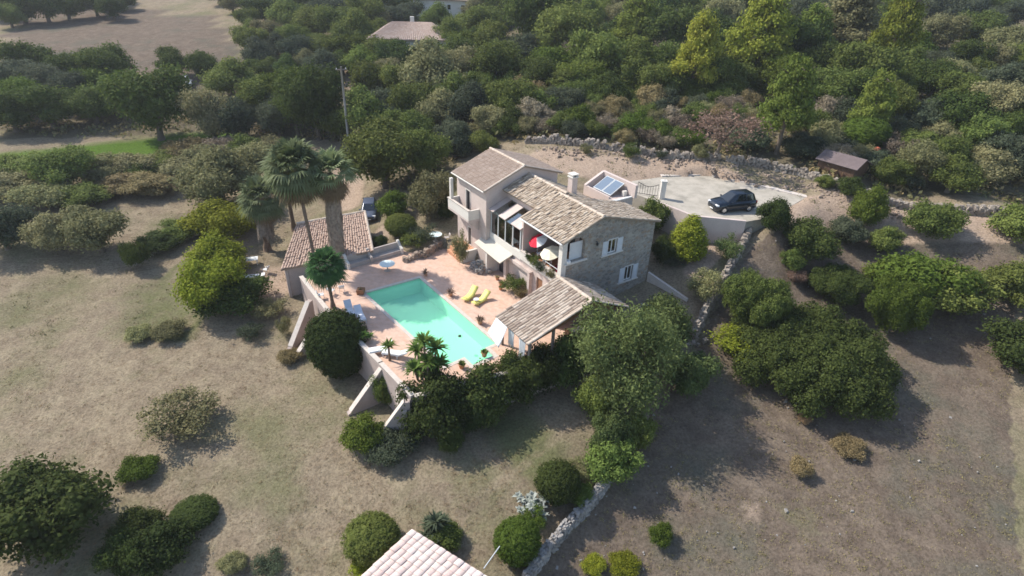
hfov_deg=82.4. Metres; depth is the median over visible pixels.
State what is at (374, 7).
oak tree
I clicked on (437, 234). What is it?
round table
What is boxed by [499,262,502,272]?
door
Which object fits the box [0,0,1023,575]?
ground
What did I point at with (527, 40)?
shrub
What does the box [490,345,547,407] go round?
shrub
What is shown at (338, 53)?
oak tree
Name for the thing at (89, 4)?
oak tree
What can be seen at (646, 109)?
shrub
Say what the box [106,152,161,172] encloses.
shrub
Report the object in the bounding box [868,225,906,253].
shrub
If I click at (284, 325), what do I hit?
shrub
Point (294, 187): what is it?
palm tree
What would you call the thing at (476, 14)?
oak tree
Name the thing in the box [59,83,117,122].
oak tree
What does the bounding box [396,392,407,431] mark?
planter wall
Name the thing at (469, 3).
oak tree
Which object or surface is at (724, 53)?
oak tree
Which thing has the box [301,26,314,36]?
oak tree
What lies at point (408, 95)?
oak tree
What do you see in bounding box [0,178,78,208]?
shrub
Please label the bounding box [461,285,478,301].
sun lounger
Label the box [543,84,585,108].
oak tree
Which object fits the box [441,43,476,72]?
oak tree
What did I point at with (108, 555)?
shrub
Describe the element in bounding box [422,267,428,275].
plant pot
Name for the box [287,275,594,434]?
retaining wall
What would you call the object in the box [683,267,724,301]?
shrub
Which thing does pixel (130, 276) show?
weeds
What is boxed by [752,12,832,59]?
oak tree
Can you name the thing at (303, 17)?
oak tree
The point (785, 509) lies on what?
field stones
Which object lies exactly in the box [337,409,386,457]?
shrub
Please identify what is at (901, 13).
pine tree
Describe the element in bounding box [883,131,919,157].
shrub
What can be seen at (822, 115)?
shrub
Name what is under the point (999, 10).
shrub
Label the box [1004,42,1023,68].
oak tree
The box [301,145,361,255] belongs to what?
palm tree
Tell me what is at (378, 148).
oak tree
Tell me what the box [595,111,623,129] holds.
shrub
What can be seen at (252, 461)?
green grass
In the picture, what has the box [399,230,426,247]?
shrub
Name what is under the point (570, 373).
shrub
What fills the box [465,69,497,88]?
oak tree
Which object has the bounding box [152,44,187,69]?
oak tree
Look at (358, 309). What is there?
sun lounger
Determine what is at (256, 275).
sun lounger
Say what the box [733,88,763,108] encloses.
shrub
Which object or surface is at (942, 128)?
shrub
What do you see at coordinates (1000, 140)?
oak tree
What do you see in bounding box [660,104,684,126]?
shrub
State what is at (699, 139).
shrub
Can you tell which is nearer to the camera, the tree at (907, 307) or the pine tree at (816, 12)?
the tree at (907, 307)
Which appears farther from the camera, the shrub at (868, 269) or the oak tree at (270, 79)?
the oak tree at (270, 79)
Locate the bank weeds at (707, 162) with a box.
[514,139,912,214]
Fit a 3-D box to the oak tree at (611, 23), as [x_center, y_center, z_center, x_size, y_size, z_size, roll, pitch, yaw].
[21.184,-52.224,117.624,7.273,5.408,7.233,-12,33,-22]
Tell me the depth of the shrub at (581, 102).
80.83 m
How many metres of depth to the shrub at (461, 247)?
55.28 m
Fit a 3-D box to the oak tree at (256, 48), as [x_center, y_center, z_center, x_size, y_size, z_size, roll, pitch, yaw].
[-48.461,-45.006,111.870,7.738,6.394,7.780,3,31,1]
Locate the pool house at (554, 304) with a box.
[496,275,628,359]
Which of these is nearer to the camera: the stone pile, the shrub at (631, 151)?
the stone pile
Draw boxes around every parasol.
[529,234,546,251]
[540,245,558,262]
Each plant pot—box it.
[356,287,364,294]
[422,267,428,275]
[445,288,455,296]
[458,360,465,368]
[475,315,484,324]
[480,348,487,357]
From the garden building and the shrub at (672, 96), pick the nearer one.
the garden building
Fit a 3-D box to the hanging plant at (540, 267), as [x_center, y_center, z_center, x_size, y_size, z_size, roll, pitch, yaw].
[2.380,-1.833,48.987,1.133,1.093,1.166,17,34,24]
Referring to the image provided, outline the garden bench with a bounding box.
[342,239,403,269]
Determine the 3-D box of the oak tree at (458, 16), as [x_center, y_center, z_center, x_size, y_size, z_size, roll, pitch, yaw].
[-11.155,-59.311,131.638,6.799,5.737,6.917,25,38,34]
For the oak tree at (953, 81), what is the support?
on the ground at (142, 30)
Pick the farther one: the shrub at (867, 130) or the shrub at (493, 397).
the shrub at (867, 130)
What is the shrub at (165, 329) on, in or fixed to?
on the ground at (142, 30)
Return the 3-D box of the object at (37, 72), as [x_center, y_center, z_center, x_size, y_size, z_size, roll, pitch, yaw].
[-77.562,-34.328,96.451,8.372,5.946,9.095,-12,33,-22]
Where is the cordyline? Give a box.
[416,508,453,546]
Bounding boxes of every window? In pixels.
[600,237,623,257]
[617,263,638,284]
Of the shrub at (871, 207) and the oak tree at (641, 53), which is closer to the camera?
the shrub at (871, 207)
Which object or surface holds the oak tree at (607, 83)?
on the ground at (142, 30)
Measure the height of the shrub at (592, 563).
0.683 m
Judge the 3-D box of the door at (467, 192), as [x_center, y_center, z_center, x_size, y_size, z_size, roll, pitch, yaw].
[-4.130,-8.481,56.141,0.230,2.130,0.950,-17,36,-29]
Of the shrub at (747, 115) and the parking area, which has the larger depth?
the shrub at (747, 115)
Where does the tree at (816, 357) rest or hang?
on the ground at (142, 30)
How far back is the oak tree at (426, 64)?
87.06 m
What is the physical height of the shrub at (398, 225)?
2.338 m
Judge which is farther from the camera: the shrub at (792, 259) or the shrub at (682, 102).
the shrub at (682, 102)
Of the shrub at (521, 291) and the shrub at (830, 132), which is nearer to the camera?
the shrub at (521, 291)
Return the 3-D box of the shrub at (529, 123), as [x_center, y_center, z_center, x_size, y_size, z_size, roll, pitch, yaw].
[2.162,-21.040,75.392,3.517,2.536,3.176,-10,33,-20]
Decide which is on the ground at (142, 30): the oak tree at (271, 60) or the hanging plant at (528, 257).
the oak tree at (271, 60)
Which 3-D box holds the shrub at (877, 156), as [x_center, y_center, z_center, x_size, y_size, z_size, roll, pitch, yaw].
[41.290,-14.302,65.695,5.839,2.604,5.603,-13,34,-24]
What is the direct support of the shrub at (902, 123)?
on the ground at (142, 30)
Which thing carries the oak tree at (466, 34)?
on the ground at (142, 30)
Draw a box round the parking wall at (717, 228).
[660,202,745,242]
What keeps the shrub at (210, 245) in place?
on the ground at (142, 30)
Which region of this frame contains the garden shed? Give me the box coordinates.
[815,149,872,178]
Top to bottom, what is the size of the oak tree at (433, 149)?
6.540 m
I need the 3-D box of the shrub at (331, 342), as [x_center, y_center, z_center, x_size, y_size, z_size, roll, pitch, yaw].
[-13.618,4.195,45.878,5.319,5.608,5.267,27,39,36]
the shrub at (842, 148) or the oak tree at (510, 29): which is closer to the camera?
the shrub at (842, 148)
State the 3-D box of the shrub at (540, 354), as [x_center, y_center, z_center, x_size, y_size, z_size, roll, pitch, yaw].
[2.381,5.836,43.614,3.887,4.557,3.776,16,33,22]
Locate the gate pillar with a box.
[658,179,667,198]
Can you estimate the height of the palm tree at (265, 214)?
8.445 m
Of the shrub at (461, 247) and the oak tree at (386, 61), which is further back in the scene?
the oak tree at (386, 61)
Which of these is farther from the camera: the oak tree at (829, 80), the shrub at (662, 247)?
the oak tree at (829, 80)
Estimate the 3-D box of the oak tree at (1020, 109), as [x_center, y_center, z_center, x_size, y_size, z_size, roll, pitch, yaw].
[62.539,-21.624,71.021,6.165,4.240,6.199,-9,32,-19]
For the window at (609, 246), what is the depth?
49.27 m
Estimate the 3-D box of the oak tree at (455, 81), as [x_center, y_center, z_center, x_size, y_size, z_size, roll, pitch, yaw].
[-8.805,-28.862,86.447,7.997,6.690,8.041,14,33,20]
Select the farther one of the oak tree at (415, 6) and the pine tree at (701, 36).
the oak tree at (415, 6)
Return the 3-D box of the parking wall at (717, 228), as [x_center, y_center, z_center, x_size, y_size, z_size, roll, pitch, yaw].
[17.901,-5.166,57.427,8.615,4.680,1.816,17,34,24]
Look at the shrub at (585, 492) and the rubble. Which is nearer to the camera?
the shrub at (585, 492)
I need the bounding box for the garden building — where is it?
[361,529,486,575]
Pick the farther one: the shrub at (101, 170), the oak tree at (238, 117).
the oak tree at (238, 117)
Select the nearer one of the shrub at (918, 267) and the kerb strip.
the shrub at (918, 267)
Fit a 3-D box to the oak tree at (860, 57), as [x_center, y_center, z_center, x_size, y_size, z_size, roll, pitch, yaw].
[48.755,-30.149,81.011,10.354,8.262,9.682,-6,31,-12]
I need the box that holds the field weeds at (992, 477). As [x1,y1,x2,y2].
[537,231,1020,575]
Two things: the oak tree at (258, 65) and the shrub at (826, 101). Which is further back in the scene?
the oak tree at (258, 65)
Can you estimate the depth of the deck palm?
42.87 m
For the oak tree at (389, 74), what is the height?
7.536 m
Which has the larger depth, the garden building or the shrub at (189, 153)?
the shrub at (189, 153)
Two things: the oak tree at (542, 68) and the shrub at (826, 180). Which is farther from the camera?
the oak tree at (542, 68)
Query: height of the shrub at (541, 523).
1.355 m
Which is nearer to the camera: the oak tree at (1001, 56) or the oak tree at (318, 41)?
the oak tree at (1001, 56)
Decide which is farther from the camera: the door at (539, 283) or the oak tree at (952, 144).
the oak tree at (952, 144)
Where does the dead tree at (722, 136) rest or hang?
on the ground at (142, 30)
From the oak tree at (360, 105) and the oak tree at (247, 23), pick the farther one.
the oak tree at (247, 23)
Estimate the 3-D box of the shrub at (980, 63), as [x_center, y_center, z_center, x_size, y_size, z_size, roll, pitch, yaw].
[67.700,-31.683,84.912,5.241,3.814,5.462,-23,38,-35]
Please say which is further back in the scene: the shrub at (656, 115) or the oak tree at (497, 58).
the oak tree at (497, 58)
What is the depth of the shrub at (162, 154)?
75.96 m
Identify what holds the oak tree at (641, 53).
on the ground at (142, 30)
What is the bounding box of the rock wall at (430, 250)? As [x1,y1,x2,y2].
[402,238,442,263]
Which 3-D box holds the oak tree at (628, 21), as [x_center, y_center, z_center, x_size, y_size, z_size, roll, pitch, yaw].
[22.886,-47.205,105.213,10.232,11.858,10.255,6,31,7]
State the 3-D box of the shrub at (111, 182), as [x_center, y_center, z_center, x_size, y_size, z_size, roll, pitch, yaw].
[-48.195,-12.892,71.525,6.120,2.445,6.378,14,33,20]
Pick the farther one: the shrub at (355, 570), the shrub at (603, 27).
the shrub at (603, 27)
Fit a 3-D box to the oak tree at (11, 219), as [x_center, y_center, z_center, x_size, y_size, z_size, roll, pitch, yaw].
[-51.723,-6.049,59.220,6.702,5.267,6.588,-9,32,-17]
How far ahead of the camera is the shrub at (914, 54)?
82.96 m
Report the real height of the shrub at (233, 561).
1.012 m
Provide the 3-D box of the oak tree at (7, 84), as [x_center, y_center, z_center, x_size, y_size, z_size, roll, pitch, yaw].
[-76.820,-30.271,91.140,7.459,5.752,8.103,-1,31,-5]
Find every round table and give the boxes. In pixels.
[379,260,394,271]
[429,231,441,241]
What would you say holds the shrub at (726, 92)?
on the ground at (142, 30)
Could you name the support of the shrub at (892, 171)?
on the ground at (142, 30)
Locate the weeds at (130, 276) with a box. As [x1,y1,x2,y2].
[0,195,297,340]
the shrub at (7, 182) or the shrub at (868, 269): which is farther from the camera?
the shrub at (7, 182)
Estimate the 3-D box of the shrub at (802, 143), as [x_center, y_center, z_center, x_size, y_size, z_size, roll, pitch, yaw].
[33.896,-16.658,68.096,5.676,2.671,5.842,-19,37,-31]
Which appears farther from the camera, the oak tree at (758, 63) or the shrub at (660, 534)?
the oak tree at (758, 63)
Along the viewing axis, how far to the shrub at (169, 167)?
74.16 m
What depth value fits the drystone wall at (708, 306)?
51.20 m
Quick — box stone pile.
[469,259,491,273]
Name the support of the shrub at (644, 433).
on the ground at (142, 30)
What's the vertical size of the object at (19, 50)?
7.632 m
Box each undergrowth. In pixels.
[0,17,1023,203]
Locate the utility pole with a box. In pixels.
[335,67,348,148]
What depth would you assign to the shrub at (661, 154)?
67.60 m
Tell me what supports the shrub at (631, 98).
on the ground at (142, 30)
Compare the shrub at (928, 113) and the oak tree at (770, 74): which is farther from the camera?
the oak tree at (770, 74)
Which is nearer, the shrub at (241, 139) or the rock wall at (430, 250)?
the rock wall at (430, 250)
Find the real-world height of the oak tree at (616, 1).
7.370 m
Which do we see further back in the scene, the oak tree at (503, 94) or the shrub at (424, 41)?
the shrub at (424, 41)
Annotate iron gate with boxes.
[637,182,658,195]
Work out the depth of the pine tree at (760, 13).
85.91 m
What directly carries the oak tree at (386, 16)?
on the ground at (142, 30)
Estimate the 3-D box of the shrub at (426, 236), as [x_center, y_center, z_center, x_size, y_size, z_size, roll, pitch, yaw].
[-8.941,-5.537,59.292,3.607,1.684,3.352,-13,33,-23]
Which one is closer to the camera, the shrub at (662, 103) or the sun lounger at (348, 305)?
the sun lounger at (348, 305)
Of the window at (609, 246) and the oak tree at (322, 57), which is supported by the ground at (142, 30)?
the oak tree at (322, 57)
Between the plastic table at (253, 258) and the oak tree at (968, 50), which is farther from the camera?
the oak tree at (968, 50)
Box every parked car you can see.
[359,197,376,219]
[708,189,757,213]
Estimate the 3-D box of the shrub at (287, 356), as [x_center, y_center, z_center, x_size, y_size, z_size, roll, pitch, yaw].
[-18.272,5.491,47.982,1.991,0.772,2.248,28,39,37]
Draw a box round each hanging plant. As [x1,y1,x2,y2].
[525,250,534,261]
[528,255,539,265]
[534,261,544,271]
[544,268,554,278]
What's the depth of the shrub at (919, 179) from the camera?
62.57 m
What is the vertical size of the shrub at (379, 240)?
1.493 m
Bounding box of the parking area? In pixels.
[632,176,803,232]
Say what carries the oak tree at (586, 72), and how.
on the ground at (142, 30)
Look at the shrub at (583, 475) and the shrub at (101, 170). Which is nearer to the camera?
the shrub at (583, 475)
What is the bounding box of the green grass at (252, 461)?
[2,310,586,575]
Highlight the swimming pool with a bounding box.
[364,276,498,368]
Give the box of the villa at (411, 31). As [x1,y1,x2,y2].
[366,16,447,54]
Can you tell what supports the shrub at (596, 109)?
on the ground at (142, 30)
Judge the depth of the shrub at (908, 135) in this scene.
67.96 m
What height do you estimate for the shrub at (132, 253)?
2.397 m
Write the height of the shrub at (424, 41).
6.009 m
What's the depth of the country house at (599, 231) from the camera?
52.08 m
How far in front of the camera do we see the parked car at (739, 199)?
56.83 m
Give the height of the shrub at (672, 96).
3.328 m
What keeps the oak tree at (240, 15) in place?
on the ground at (142, 30)
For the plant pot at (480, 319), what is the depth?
47.80 m
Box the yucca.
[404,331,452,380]
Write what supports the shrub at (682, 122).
on the ground at (142, 30)
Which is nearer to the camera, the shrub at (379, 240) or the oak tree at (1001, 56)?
the shrub at (379, 240)
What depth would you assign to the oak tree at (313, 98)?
80.93 m
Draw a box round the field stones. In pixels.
[555,240,1009,570]
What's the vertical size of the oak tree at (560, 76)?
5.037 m
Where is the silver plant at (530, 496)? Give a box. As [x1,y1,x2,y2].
[512,490,548,520]
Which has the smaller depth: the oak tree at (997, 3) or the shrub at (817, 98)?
the shrub at (817, 98)
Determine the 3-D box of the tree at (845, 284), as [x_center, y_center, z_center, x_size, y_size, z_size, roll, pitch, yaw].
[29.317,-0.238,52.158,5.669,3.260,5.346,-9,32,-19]
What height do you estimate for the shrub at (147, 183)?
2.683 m
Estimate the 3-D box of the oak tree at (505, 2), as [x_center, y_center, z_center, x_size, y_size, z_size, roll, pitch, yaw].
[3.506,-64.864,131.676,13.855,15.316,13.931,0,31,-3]
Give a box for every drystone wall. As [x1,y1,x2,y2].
[133,233,198,265]
[522,460,623,575]
[524,133,720,160]
[685,336,715,347]
[691,225,754,341]
[725,155,1006,217]
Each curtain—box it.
[508,328,513,348]
[518,338,525,359]
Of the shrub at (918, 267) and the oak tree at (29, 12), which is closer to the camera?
the shrub at (918, 267)
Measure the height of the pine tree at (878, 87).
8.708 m
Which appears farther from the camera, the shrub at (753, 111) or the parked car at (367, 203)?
the shrub at (753, 111)
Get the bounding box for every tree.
[0,0,41,23]
[0,2,27,27]
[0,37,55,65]
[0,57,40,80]
[0,73,38,94]
[0,90,37,132]
[0,203,38,250]
[4,82,77,128]
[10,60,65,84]
[16,210,68,252]
[18,142,101,185]
[23,0,67,22]
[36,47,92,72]
[43,0,88,20]
[44,69,89,92]
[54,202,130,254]
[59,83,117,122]
[66,67,112,87]
[68,40,137,73]
[78,0,99,16]
[86,59,196,140]
[90,69,127,106]
[93,0,128,20]
[122,0,136,10]
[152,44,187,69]
[166,143,261,205]
[170,84,234,138]
[182,49,219,78]
[195,55,260,96]
[206,95,258,135]
[217,0,243,13]
[228,24,269,47]
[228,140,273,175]
[230,6,260,24]
[232,74,276,107]
[233,173,290,252]
[235,0,274,20]
[239,18,260,29]
[239,35,279,59]
[242,57,266,75]
[246,18,281,38]
[252,63,305,125]
[252,92,292,135]
[256,56,280,74]
[256,135,326,268]
[259,150,305,231]
[261,31,282,56]
[263,0,308,25]
[268,68,316,136]
[272,52,301,72]
[273,22,305,39]
[274,33,315,57]
[278,58,348,140]
[289,3,331,34]
[293,47,312,65]
[298,0,315,3]
[298,47,340,71]
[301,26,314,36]
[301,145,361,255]
[302,0,348,8]
[302,244,348,308]
[307,32,337,54]
[310,4,367,31]
[319,103,352,140]
[320,31,366,55]
[323,7,374,38]
[332,49,348,75]
[334,82,390,132]
[338,111,420,188]
[343,0,386,20]
[348,57,388,93]
[360,33,393,60]
[366,84,391,106]
[368,17,386,33]
[371,37,410,63]
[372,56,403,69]
[375,59,408,90]
[376,10,392,22]
[378,102,408,114]
[378,107,434,134]
[382,0,411,7]
[382,5,416,21]
[385,80,435,111]
[391,35,467,87]
[396,123,452,173]
[398,0,424,17]
[405,165,456,219]
[411,86,462,125]
[417,0,453,25]
[431,15,469,42]
[431,69,471,93]
[434,32,478,54]
[440,79,489,124]
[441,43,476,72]
[444,27,484,48]
[452,12,472,28]
[458,4,509,30]
[459,0,483,13]
[465,36,526,78]
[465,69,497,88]
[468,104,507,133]
[473,17,513,44]
[474,0,502,10]
[482,75,539,110]
[494,105,527,131]
[496,69,517,82]
[497,0,522,34]
[499,0,579,41]
[504,17,514,32]
[516,55,560,88]
[528,42,580,65]
[531,0,598,50]
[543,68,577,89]
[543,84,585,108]
[553,59,606,82]
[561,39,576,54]
[561,78,597,98]
[563,288,692,422]
[564,27,630,69]
[592,69,634,101]
[597,0,612,9]
[599,14,623,29]
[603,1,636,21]
[604,35,660,85]
[610,0,627,3]
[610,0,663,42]
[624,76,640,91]
[627,290,695,345]
[634,1,699,46]
[635,61,680,94]
[650,39,684,64]
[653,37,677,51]
[654,0,690,11]
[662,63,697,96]
[668,7,726,83]
[675,106,772,160]
[680,0,713,12]
[681,7,741,48]
[683,76,720,95]
[696,53,759,93]
[703,0,747,26]
[703,38,741,62]
[720,266,795,328]
[721,0,801,70]
[721,296,905,422]
[742,58,774,83]
[744,0,753,10]
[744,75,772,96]
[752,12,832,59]
[755,51,820,154]
[761,52,817,87]
[783,0,830,21]
[795,38,845,72]
[797,0,838,44]
[806,261,875,306]
[811,64,868,99]
[820,67,879,100]
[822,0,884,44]
[826,39,911,76]
[846,67,899,120]
[864,272,935,335]
[865,0,929,50]
[878,77,920,116]
[892,136,952,178]
[896,71,924,92]
[906,57,963,97]
[918,12,976,47]
[925,152,987,192]
[931,133,975,162]
[933,69,990,98]
[943,56,977,76]
[947,38,1001,62]
[954,8,1010,42]
[966,0,994,15]
[978,128,1023,154]
[979,60,1023,88]
[980,23,1023,46]
[981,42,1018,66]
[989,0,1016,8]
[998,111,1023,136]
[1002,0,1023,27]
[1002,102,1023,114]
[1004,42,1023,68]
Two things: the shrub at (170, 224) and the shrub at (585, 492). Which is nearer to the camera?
the shrub at (585, 492)
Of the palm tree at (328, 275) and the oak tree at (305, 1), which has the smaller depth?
the palm tree at (328, 275)
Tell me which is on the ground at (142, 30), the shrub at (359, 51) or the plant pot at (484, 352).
the shrub at (359, 51)
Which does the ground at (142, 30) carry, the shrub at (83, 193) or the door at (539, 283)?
the shrub at (83, 193)
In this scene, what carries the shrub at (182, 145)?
on the ground at (142, 30)
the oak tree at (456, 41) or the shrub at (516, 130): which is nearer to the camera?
the shrub at (516, 130)
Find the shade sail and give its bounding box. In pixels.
[488,317,507,347]
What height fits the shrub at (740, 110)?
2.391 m
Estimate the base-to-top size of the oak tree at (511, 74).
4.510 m
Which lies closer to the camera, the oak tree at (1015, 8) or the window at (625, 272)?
the window at (625, 272)
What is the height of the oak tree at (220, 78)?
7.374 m
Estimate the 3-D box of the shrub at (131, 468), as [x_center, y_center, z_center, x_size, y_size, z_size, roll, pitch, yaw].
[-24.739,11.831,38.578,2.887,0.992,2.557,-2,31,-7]
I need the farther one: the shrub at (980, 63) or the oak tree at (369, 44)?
the oak tree at (369, 44)
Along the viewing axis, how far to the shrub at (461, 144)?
73.16 m
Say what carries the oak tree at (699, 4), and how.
on the ground at (142, 30)
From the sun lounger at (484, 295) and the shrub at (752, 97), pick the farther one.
the shrub at (752, 97)
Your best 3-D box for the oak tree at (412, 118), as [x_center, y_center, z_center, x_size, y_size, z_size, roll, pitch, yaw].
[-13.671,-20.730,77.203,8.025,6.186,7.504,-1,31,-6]
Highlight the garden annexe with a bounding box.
[281,210,373,296]
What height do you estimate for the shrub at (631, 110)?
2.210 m
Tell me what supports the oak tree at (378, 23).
on the ground at (142, 30)
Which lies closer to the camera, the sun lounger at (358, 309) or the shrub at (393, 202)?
the sun lounger at (358, 309)
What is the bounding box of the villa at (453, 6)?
[413,0,467,17]
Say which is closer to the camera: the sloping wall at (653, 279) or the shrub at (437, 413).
the shrub at (437, 413)
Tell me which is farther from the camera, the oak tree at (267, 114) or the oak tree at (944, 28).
the oak tree at (944, 28)
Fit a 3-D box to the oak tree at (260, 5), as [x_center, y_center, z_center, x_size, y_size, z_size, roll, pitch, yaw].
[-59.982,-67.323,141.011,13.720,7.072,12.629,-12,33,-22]
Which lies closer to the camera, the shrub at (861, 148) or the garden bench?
the garden bench
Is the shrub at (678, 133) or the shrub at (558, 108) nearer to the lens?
the shrub at (678, 133)
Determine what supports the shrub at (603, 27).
on the ground at (142, 30)
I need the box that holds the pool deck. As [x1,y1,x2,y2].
[305,249,621,396]
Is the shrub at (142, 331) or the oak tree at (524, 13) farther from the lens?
the oak tree at (524, 13)
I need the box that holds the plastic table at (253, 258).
[245,256,257,266]
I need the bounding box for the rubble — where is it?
[534,146,901,218]
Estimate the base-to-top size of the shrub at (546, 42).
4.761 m
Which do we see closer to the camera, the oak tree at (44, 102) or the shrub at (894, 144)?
the shrub at (894, 144)
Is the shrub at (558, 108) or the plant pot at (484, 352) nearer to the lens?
the plant pot at (484, 352)
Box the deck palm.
[379,338,397,360]
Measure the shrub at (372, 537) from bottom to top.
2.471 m
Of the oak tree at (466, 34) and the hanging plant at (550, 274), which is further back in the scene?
the oak tree at (466, 34)
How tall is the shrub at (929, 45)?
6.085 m
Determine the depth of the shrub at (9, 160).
72.03 m
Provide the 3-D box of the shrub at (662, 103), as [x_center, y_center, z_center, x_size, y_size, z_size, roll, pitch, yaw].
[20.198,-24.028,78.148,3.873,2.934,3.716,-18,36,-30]
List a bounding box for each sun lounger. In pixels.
[246,272,264,277]
[343,299,355,315]
[353,304,366,322]
[368,340,391,352]
[381,349,407,358]
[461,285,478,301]
[471,289,490,305]
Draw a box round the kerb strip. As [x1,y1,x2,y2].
[660,174,806,197]
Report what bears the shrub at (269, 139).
on the ground at (142, 30)
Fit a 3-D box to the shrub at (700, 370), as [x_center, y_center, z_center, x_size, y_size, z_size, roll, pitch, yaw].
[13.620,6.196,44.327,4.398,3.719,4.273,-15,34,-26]
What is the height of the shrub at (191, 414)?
2.530 m
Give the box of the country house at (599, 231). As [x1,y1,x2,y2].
[447,147,661,295]
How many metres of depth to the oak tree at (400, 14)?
136.12 m
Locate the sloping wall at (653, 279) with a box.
[647,272,687,301]
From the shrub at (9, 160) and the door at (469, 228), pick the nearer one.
the door at (469, 228)
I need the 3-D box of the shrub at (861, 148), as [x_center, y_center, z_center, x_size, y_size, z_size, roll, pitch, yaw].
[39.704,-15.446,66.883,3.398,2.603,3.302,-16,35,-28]
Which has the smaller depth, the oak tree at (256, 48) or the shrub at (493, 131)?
the shrub at (493, 131)
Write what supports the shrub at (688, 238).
on the ground at (142, 30)
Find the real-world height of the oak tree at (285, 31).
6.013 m
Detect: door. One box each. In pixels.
[465,188,470,210]
[468,226,471,245]
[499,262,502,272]
[537,278,541,288]
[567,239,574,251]
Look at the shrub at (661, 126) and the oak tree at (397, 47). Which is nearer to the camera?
the shrub at (661, 126)
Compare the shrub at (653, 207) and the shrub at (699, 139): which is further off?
the shrub at (699, 139)
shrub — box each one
[0,150,44,180]
[0,168,39,199]
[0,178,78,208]
[0,452,121,572]
[55,179,113,208]
[73,151,129,180]
[89,524,149,575]
[94,171,137,194]
[101,505,167,544]
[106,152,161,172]
[111,454,161,486]
[113,170,178,197]
[115,162,161,174]
[116,240,152,266]
[118,514,200,575]
[123,323,152,343]
[131,228,185,253]
[133,381,225,444]
[142,148,189,168]
[149,318,187,340]
[155,135,203,157]
[155,154,194,177]
[157,216,199,241]
[168,255,245,312]
[168,493,219,531]
[174,196,256,238]
[176,142,211,161]
[182,228,252,270]
[187,269,278,318]
[199,133,234,148]
[213,549,248,575]
[225,132,260,151]
[236,321,266,342]
[248,544,285,575]
[250,297,287,318]
[257,133,281,148]
[274,316,291,334]
[276,346,303,365]
[301,306,368,380]
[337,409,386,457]
[340,43,378,75]
[340,510,401,567]
[346,559,372,575]
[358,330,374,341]
[362,418,424,467]
[368,374,391,404]
[371,188,408,216]
[372,235,387,246]
[384,213,416,237]
[391,363,475,444]
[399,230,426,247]
[405,222,436,243]
[407,36,445,54]
[429,518,466,552]
[431,116,476,136]
[434,194,455,219]
[434,422,464,453]
[439,124,472,158]
[447,355,518,432]
[450,228,469,264]
[453,401,491,432]
[467,121,492,135]
[467,129,499,152]
[488,121,511,134]
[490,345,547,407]
[492,514,541,568]
[498,29,542,59]
[500,272,526,290]
[506,117,528,135]
[512,283,527,298]
[514,74,545,90]
[516,96,550,117]
[516,116,540,133]
[517,501,546,528]
[525,341,564,395]
[529,84,567,110]
[533,457,581,506]
[535,117,554,131]
[536,37,564,47]
[538,108,556,119]
[543,328,589,390]
[546,110,577,133]
[553,106,572,111]
[561,119,587,138]
[563,102,598,124]
[567,454,590,481]
[569,480,595,508]
[570,370,624,420]
[574,97,590,106]
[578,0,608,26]
[578,433,646,486]
[579,143,594,153]
[579,551,607,575]
[584,101,608,117]
[584,119,609,137]
[584,406,635,449]
[585,92,606,103]
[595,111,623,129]
[597,93,633,118]
[598,24,613,32]
[607,548,643,575]
[608,118,628,136]
[613,127,637,143]
[616,109,655,134]
[617,107,636,120]
[622,141,640,157]
[626,90,637,105]
[627,410,661,450]
[631,87,640,103]
[631,98,656,119]
[634,81,669,105]
[635,122,661,142]
[637,195,670,232]
[645,109,670,121]
[647,118,676,144]
[647,521,674,549]
[649,96,671,110]
[651,232,676,264]
[654,130,677,147]
[656,149,669,158]
[658,85,682,108]
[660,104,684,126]
[663,255,686,266]
[663,348,726,398]
[667,113,697,130]
[668,125,693,146]
[668,213,710,263]
[672,95,689,109]
[677,88,696,97]
[680,101,711,130]
[683,92,710,108]
[683,127,707,146]
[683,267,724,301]
[691,144,709,157]
[699,100,715,109]
[703,322,765,362]
[706,91,722,103]
[710,102,733,124]
[713,80,746,104]
[713,231,744,258]
[714,94,745,110]
[720,111,752,129]
[725,126,775,149]
[731,101,750,114]
[732,85,752,95]
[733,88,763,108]
[740,112,761,125]
[745,102,763,118]
[755,195,795,231]
[775,130,829,159]
[779,247,809,272]
[780,214,843,260]
[786,123,802,132]
[787,269,808,282]
[790,454,815,478]
[797,413,813,424]
[799,107,832,131]
[801,84,821,102]
[808,116,848,145]
[812,95,850,120]
[813,174,836,187]
[816,142,862,163]
[825,214,873,244]
[828,431,870,462]
[829,95,878,121]
[836,176,866,195]
[838,138,858,146]
[841,115,893,146]
[845,182,893,227]
[850,143,876,159]
[857,147,892,173]
[860,260,891,283]
[862,248,993,297]
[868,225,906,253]
[869,154,916,187]
[871,4,888,15]
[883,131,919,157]
[886,122,898,139]
[888,112,923,133]
[892,41,933,73]
[893,69,910,77]
[898,128,938,147]
[901,97,946,128]
[901,197,971,239]
[903,174,926,188]
[904,29,939,56]
[919,120,962,138]
[920,0,976,19]
[923,48,958,62]
[928,87,1005,128]
[930,264,1010,318]
[954,111,1016,148]
[968,77,1023,114]
[968,142,1023,183]
[969,56,998,75]
[976,315,1023,373]
[981,254,1023,312]
[982,199,1023,243]
[987,5,1012,27]
[997,137,1023,178]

